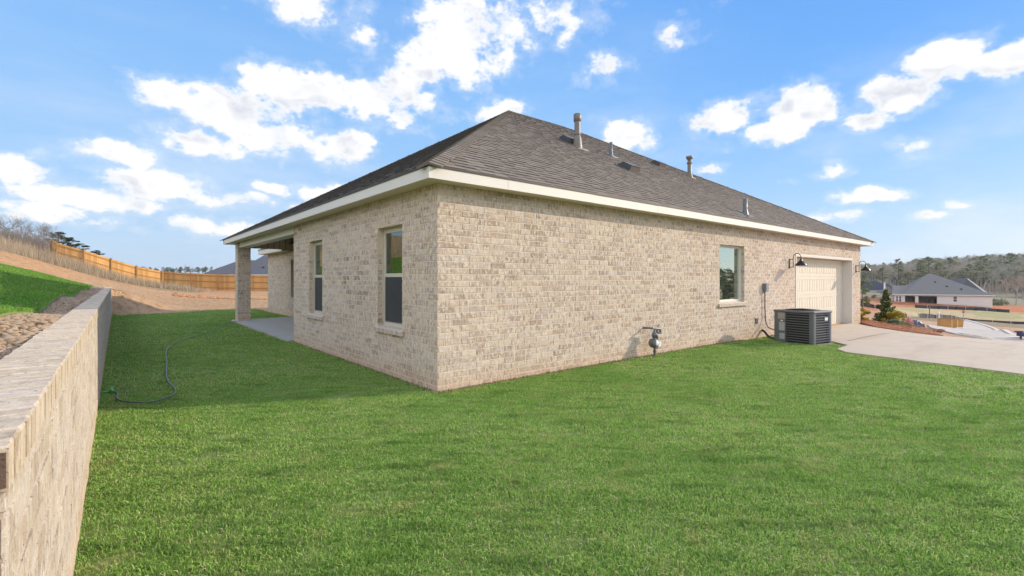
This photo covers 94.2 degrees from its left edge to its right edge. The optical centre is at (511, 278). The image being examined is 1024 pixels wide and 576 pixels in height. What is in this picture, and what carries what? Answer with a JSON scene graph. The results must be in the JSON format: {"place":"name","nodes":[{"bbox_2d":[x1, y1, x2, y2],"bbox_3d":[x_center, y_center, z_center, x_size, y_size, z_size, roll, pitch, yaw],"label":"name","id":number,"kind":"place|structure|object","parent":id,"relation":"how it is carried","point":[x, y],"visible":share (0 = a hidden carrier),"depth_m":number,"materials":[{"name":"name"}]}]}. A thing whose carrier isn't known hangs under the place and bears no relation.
{"place":"outdoors","nodes":[
{"label":"outdoors","id":0,"kind":"place"},
{"bbox_2d":[0,263,92,316],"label":"bank lawn","id":1,"kind":"structure","parent":0,"point":[9,313],"depth_m":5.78,"materials":[{"name":"plant"}]},
{"bbox_2d":[231,317,293,341],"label":"patio","id":2,"kind":"structure","parent":0,"point":[281,328],"depth_m":14.50,"materials":[{"name":"concrete"}]},
{"bbox_2d":[0,243,1023,389],"bbox_3d":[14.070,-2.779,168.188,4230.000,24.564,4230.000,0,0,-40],"label":"ground","id":3,"kind":"structure","parent":0,"point":[136,304],"depth_m":37.47,"materials":[{"name":"brown soil"}]},
{"bbox_2d":[0,213,21,230],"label":"bare tree","id":4,"kind":"object","parent":3,"relation":"on","point":[1,225],"visible":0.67,"depth_m":69.86,"materials":[{"name":"grey plant"}]},
{"bbox_2d":[0,213,27,233],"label":"bare tree","id":5,"kind":"object","parent":3,"relation":"on","point":[13,222],"visible":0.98,"depth_m":66.49,"materials":[{"name":"grey plant"}]},
{"bbox_2d":[14,219,36,235],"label":"bare tree","id":6,"kind":"object","parent":3,"relation":"on","point":[25,227],"visible":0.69,"depth_m":68.11,"materials":[{"name":"grey plant"}]},
{"bbox_2d":[0,225,69,256],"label":"hill brush","id":7,"kind":"object","parent":3,"relation":"on","point":[40,242],"visible":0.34,"depth_m":53.24,"materials":[{"name":"plant"}]},
{"bbox_2d":[19,217,51,236],"bbox_3d":[-63.849,-6.001,64.251,2.664,4.607,4.968,0,0,-2],"label":"bare tree","id":8,"kind":"object","parent":3,"relation":"on","point":[43,231],"visible":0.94,"depth_m":63.85,"materials":[{"name":"grey plant"}]},
{"bbox_2d":[33,220,50,237],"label":"bare tree","id":9,"kind":"object","parent":3,"relation":"on","point":[44,230],"visible":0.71,"depth_m":66.50,"materials":[{"name":"grey plant"}]},
{"bbox_2d":[39,222,63,241],"bbox_3d":[-61.772,-5.316,63.848,2.910,4.622,2.938,0,0,-3],"label":"bare tree","id":10,"kind":"object","parent":3,"relation":"on","point":[51,233],"visible":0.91,"depth_m":63.94,"materials":[{"name":"grey plant"}]},
{"bbox_2d":[0,287,111,575],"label":"retaining wall","id":11,"kind":"structure","parent":3,"relation":"on","point":[51,376],"depth_m":1.70,"materials":[{"name":"brick"}]},
{"bbox_2d":[48,232,73,242],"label":"pine tree","id":12,"kind":"object","parent":3,"relation":"on","point":[62,235],"visible":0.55,"depth_m":77.87,"materials":[{"name":"green plant"}]},
{"bbox_2d":[0,286,125,358],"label":"loose stones","id":13,"kind":"object","parent":3,"relation":"on","point":[47,318],"visible":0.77,"depth_m":3.45,"materials":[{"name":"stone"}]},
{"bbox_2d":[62,238,79,247],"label":"pine tree","id":14,"kind":"object","parent":3,"relation":"on","point":[67,242],"visible":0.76,"depth_m":79.84,"materials":[{"name":"green plant"}]},
{"bbox_2d":[74,243,90,249],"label":"pine tree","id":15,"kind":"object","parent":3,"relation":"on","point":[82,246],"visible":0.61,"depth_m":84.26,"materials":[{"name":"green plant"}]},
{"bbox_2d":[90,250,104,255],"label":"pine tree","id":16,"kind":"object","parent":3,"relation":"on","point":[97,252],"visible":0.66,"depth_m":89.90,"materials":[{"name":"green plant"}]},
{"bbox_2d":[50,239,162,283],"bbox_3d":[-41.383,-1.470,48.062,9.331,5.139,4.336,0,0,-26],"label":"wooden fence","id":17,"kind":"object","parent":3,"relation":"on","point":[111,264],"visible":0.62,"depth_m":47.83,"materials":[{"name":"brown wood"}]},
{"bbox_2d":[0,232,217,291],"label":"dry weeds","id":18,"kind":"object","parent":3,"relation":"on","point":[26,250],"visible":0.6,"depth_m":43.78,"materials":[{"name":"beige plant"}]},
{"bbox_2d":[14,256,266,311],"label":"straw litter","id":19,"kind":"object","parent":3,"relation":"on","point":[165,295],"visible":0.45,"depth_m":32.12,"materials":[{"name":"beige plant"}]},
{"bbox_2d":[122,287,267,306],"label":"red clods","id":20,"kind":"object","parent":3,"relation":"on","point":[193,296],"visible":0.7,"depth_m":38.07,"materials":[{"name":"brown soil"}]},
{"bbox_2d":[163,271,267,290],"bbox_3d":[-29.300,0.570,54.499,18.493,2.974,0.153,0,0,-15],"label":"wooden fence","id":21,"kind":"object","parent":3,"relation":"on","point":[227,282],"visible":0.44,"depth_m":53.32,"materials":[{"name":"brown wood"}]},
{"bbox_2d":[203,255,267,284],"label":"neighbour house","id":22,"kind":"structure","parent":3,"relation":"on","point":[259,266],"depth_m":86.13,"materials":[{"name":"grey stone"}]},
{"bbox_2d":[292,339,742,392],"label":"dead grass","id":23,"kind":"structure","parent":3,"relation":"on","point":[575,367],"depth_m":7.92,"materials":[{"name":"brown plant"}]},
{"bbox_2d":[220,110,875,391],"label":"brick house","id":24,"kind":"structure","parent":3,"relation":"on","point":[507,245],"depth_m":8.56,"materials":[{"name":"brick"},{"name":"asphalt shingle"}]},
{"bbox_2d":[306,241,322,319],"bbox_3d":[-4.118,0.015,10.126,0.210,1.649,1.010,0,0,-40],"label":"window","id":25,"kind":"structure","parent":24,"relation":"in","point":[317,246],"depth_m":10.30,"materials":[{"name":"plastic"}]},
{"bbox_2d":[373,226,403,335],"bbox_3d":[-1.848,0.015,7.390,0.210,1.649,1.000,0,0,-40],"label":"window","id":26,"kind":"structure","parent":24,"relation":"in","point":[391,237],"depth_m":7.51,"materials":[{"name":"plastic"}]},
{"bbox_2d":[643,325,661,355],"bbox_3d":[2.720,1.260,9.059,0.399,0.780,0.287,0,0,-6],"label":"gas meter","id":27,"kind":"object","parent":24,"relation":"attached to","point":[654,343],"visible":0.96,"depth_m":9.02,"materials":[{"name":"grey paint"}]},
{"bbox_2d":[718,245,746,306],"bbox_3d":[5.271,-0.077,11.528,1.400,1.464,0.226,0,0,-40],"label":"window","id":28,"kind":"structure","parent":24,"relation":"in","point":[730,256],"depth_m":11.65,"materials":[{"name":"clear glass"}]},
{"bbox_2d":[763,283,773,329],"bbox_3d":[6.591,0.701,12.114,0.167,1.186,1.078,0,0,13],"label":"disconnect box","id":29,"kind":"object","parent":24,"relation":"attached to","point":[765,287],"visible":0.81,"depth_m":12.51,"materials":[{"name":"grey paint"}]},
{"bbox_2d":[789,253,806,267],"bbox_3d":[8.142,-0.518,13.499,0.312,0.436,0.444,0,0,-15],"label":"wall lamp","id":30,"kind":"object","parent":24,"relation":"attached to","point":[800,262],"visible":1,"depth_m":13.41,"materials":[{"name":"brown metal"}]},
{"bbox_2d":[795,254,852,323],"bbox_3d":[10.275,0.605,15.802,5.350,2.690,0.358,0,0,-40],"label":"garage door","id":31,"kind":"structure","parent":24,"relation":"in","point":[826,284],"depth_m":16.49,"materials":[{"name":"beige metal"}]},
{"bbox_2d":[856,261,870,272],"bbox_3d":[12.921,-0.448,17.464,0.312,0.436,0.444,0,0,-15],"label":"wall lamp","id":32,"kind":"object","parent":24,"relation":"attached to","point":[865,268],"visible":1,"depth_m":17.40,"materials":[{"name":"brown metal"}]},
{"bbox_2d":[138,253,1023,297],"bbox_3d":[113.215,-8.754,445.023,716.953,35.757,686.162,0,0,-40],"label":"wooded hill","id":33,"kind":"structure","parent":3,"relation":"on","point":[987,275],"depth_m":219.10,"materials":[{"name":"green plant"}]},
{"bbox_2d":[860,274,870,294],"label":"pine tree","id":34,"kind":"object","parent":3,"relation":"on","point":[864,278],"visible":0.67,"depth_m":164.72,"materials":[{"name":"green plant"}]},
{"bbox_2d":[860,279,876,307],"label":"broadleaf tree","id":35,"kind":"object","parent":3,"relation":"on","point":[866,300],"visible":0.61,"depth_m":94.57,"materials":[{"name":"green plant"}]},
{"bbox_2d":[860,281,879,288],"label":"suburban house","id":36,"kind":"structure","parent":3,"relation":"on","point":[872,282],"depth_m":187.11,"materials":[{"name":"grey"}]},
{"bbox_2d":[860,303,879,308],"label":"silt fence","id":37,"kind":"object","parent":3,"relation":"on","point":[871,305],"visible":0.42,"depth_m":106.67,"materials":[{"name":"fabric"}]},
{"bbox_2d":[869,283,891,291],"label":"suburban house","id":38,"kind":"structure","parent":3,"relation":"on","point":[878,287],"depth_m":179.88,"materials":[{"name":"grey"}]},
{"bbox_2d":[874,267,889,282],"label":"pine tree","id":39,"kind":"object","parent":3,"relation":"on","point":[881,273],"visible":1,"depth_m":190.00,"materials":[{"name":"green plant"}]},
{"bbox_2d":[890,259,905,285],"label":"pine tree","id":40,"kind":"object","parent":3,"relation":"on","point":[898,266],"visible":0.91,"depth_m":214.91,"materials":[{"name":"green plant"}]},
{"bbox_2d":[860,319,942,335],"bbox_3d":[14.370,1.999,19.379,4.025,0.884,5.465,0,0,24],"label":"mulch bed","id":41,"kind":"object","parent":3,"relation":"on","point":[891,328],"visible":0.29,"depth_m":16.99,"materials":[{"name":"brown plant"}]},
{"bbox_2d":[860,308,870,321],"bbox_3d":[13.776,1.430,18.764,0.663,0.640,0.673,0,0,-44],"label":"golden shrub","id":42,"kind":"object","parent":41,"relation":"on","point":[864,313],"visible":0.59,"depth_m":18.67,"materials":[{"name":"yellow plant"}]},
{"bbox_2d":[873,289,896,322],"bbox_3d":[15.643,1.169,19.955,1.058,1.561,1.077,0,0,-40],"label":"conifer","id":43,"kind":"object","parent":41,"relation":"on","point":[885,305],"visible":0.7,"depth_m":19.84,"materials":[{"name":"green plant"}]},
{"bbox_2d":[880,310,906,322],"bbox_3d":[15.643,1.602,19.495,0.896,0.683,0.985,0,0,8],"label":"golden shrub","id":44,"kind":"object","parent":41,"relation":"on","point":[893,312],"visible":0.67,"depth_m":19.40,"materials":[{"name":"yellow plant"}]},
{"bbox_2d":[886,319,903,324],"bbox_3d":[15.254,1.749,19.001,0.545,0.321,0.607,0,0,4],"label":"plant","id":45,"kind":"object","parent":41,"relation":"on","point":[895,322],"visible":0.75,"depth_m":18.89,"materials":[{"name":"green plant"}]},
{"bbox_2d":[900,321,913,326],"bbox_3d":[15.790,1.835,19.227,0.616,0.314,0.621,0,0,-17],"label":"plant","id":46,"kind":"object","parent":41,"relation":"on","point":[907,323],"visible":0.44,"depth_m":19.05,"materials":[{"name":"green plant"}]},
{"bbox_2d":[896,272,917,285],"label":"pine tree","id":47,"kind":"object","parent":3,"relation":"on","point":[907,275],"visible":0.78,"depth_m":171.98,"materials":[{"name":"green plant"}]},
{"bbox_2d":[904,317,913,323],"bbox_3d":[22.514,2.545,27.008,0.386,0.815,0.463,0,0,12],"label":"red sack","id":48,"kind":"object","parent":3,"relation":"on","point":[909,320],"visible":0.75,"depth_m":26.89,"materials":[{"name":"plastic"}]},
{"bbox_2d":[913,320,924,326],"bbox_3d":[23.308,2.664,27.499,0.874,0.644,0.757,0,0,0],"label":"tarp bundle","id":49,"kind":"object","parent":3,"relation":"on","point":[916,322],"visible":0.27,"depth_m":27.25,"materials":[{"name":"plastic"}]},
{"bbox_2d":[911,260,929,279],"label":"pine tree","id":50,"kind":"object","parent":3,"relation":"on","point":[920,262],"visible":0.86,"depth_m":199.44,"materials":[{"name":"green plant"}]},
{"bbox_2d":[918,257,934,274],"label":"pine tree","id":51,"kind":"object","parent":3,"relation":"on","point":[930,260],"visible":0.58,"depth_m":204.55,"materials":[{"name":"green plant"}]},
{"bbox_2d":[926,328,944,332],"bbox_3d":[25.623,3.126,28.953,1.101,0.228,1.070,0,0,-40],"label":"soil heap","id":52,"kind":"object","parent":3,"relation":"on","point":[939,330],"visible":0.51,"depth_m":28.65,"materials":[{"name":"brown soil"}]},
{"bbox_2d":[880,274,994,307],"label":"suburban house","id":53,"kind":"structure","parent":3,"relation":"on","point":[931,288],"depth_m":136.60,"materials":[{"name":"grey"}]},
{"bbox_2d":[941,257,957,267],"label":"pine tree","id":54,"kind":"object","parent":3,"relation":"on","point":[950,260],"visible":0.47,"depth_m":229.17,"materials":[{"name":"green plant"}]},
{"bbox_2d":[915,304,1009,312],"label":"silt fence","id":55,"kind":"object","parent":3,"relation":"on","point":[964,308],"visible":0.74,"depth_m":120.93,"materials":[{"name":"fabric"}]},
{"bbox_2d":[949,279,985,291],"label":"suburban house","id":56,"kind":"structure","parent":3,"relation":"on","point":[968,282],"depth_m":165.20,"materials":[{"name":"grey stone"}]},
{"bbox_2d":[918,313,1023,324],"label":"silt fence","id":57,"kind":"object","parent":3,"relation":"on","point":[922,315],"visible":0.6,"depth_m":92.97,"materials":[{"name":"fabric"}]},
{"bbox_2d":[972,255,992,284],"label":"pine tree","id":58,"kind":"object","parent":3,"relation":"on","point":[985,260],"visible":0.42,"depth_m":239.98,"materials":[{"name":"green plant"}]},
{"bbox_2d":[991,284,1006,299],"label":"bare tree","id":59,"kind":"object","parent":3,"relation":"on","point":[998,288],"visible":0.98,"depth_m":155.65,"materials":[{"name":"grey plant"}]},
{"bbox_2d":[993,298,1009,305],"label":"green hedge","id":60,"kind":"object","parent":3,"relation":"on","point":[1000,302],"visible":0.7,"depth_m":146.94,"materials":[{"name":"green plant"}]},
{"bbox_2d":[999,278,1022,301],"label":"bare tree","id":61,"kind":"object","parent":3,"relation":"on","point":[1009,287],"visible":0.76,"depth_m":158.83,"materials":[{"name":"grey plant"}]},
{"bbox_2d":[999,252,1023,288],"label":"pine tree","id":62,"kind":"object","parent":3,"relation":"on","point":[1010,255],"visible":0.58,"depth_m":234.59,"materials":[{"name":"green plant"}]},
{"bbox_2d":[1004,274,1023,304],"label":"bare tree","id":63,"kind":"object","parent":3,"relation":"on","point":[1019,282],"visible":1,"depth_m":150.92,"materials":[{"name":"grey plant"}]},
{"bbox_2d":[1014,331,1023,338],"bbox_3d":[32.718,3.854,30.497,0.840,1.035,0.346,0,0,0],"label":"car","id":64,"kind":"object","parent":3,"relation":"on","point":[1020,334],"visible":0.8,"depth_m":30.46,"materials":[{"name":"blue metal"}]},
{"bbox_2d":[0,0,1023,273],"label":"sky","id":65,"kind":"structure","parent":0,"point":[153,134],"materials":[{"name":"blue"}]},
{"bbox_2d":[73,309,1023,575],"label":"lawn","id":66,"kind":"structure","parent":0,"point":[503,504],"depth_m":3.75,"materials":[{"name":"plant"}]},
{"bbox_2d":[101,321,234,402],"bbox_3d":[-7.185,1.434,10.820,0.895,0.068,11.944,0,0,-27],"label":"garden hose","id":67,"kind":"object","parent":66,"relation":"on","point":[111,388],"visible":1,"depth_m":6.11,"materials":[{"name":"green rubber"}]},
{"bbox_2d":[761,308,833,345],"bbox_3d":[6.789,1.162,11.686,0.860,0.906,1.645,0,0,-31],"label":"air conditioner","id":68,"kind":"object","parent":66,"relation":"on","point":[803,326],"visible":0.99,"depth_m":11.15,"materials":[{"name":"grey metal"}]},
{"bbox_2d":[771,323,1023,374],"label":"driveway","id":69,"kind":"structure","parent":0,"point":[994,356],"depth_m":10.39,"materials":[{"name":"concrete"}]},
{"bbox_2d":[927,320,1023,341],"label":"road","id":70,"kind":"structure","parent":0,"point":[971,328],"depth_m":32.60,"materials":[{"name":"concrete"}]},
{"bbox_2d":[937,318,963,327],"bbox_3d":[50.625,5.277,54.989,2.121,1.343,1.729,0,0,32],"label":"dumpster","id":71,"kind":"object","parent":70,"relation":"on","point":[949,322],"visible":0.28,"depth_m":54.42,"materials":[{"name":"orange paint"}]},
{"bbox_2d":[963,319,1015,334],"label":"kerb","id":72,"kind":"structure","parent":70,"relation":"on","point":[1006,331],"depth_m":64.16,"materials":[{"name":"concrete"}]},
{"bbox_2d":[959,333,1023,337],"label":"kerb","id":73,"kind":"structure","parent":70,"relation":"on","point":[992,337],"depth_m":30.45,"materials":[{"name":"concrete"}]}
]}

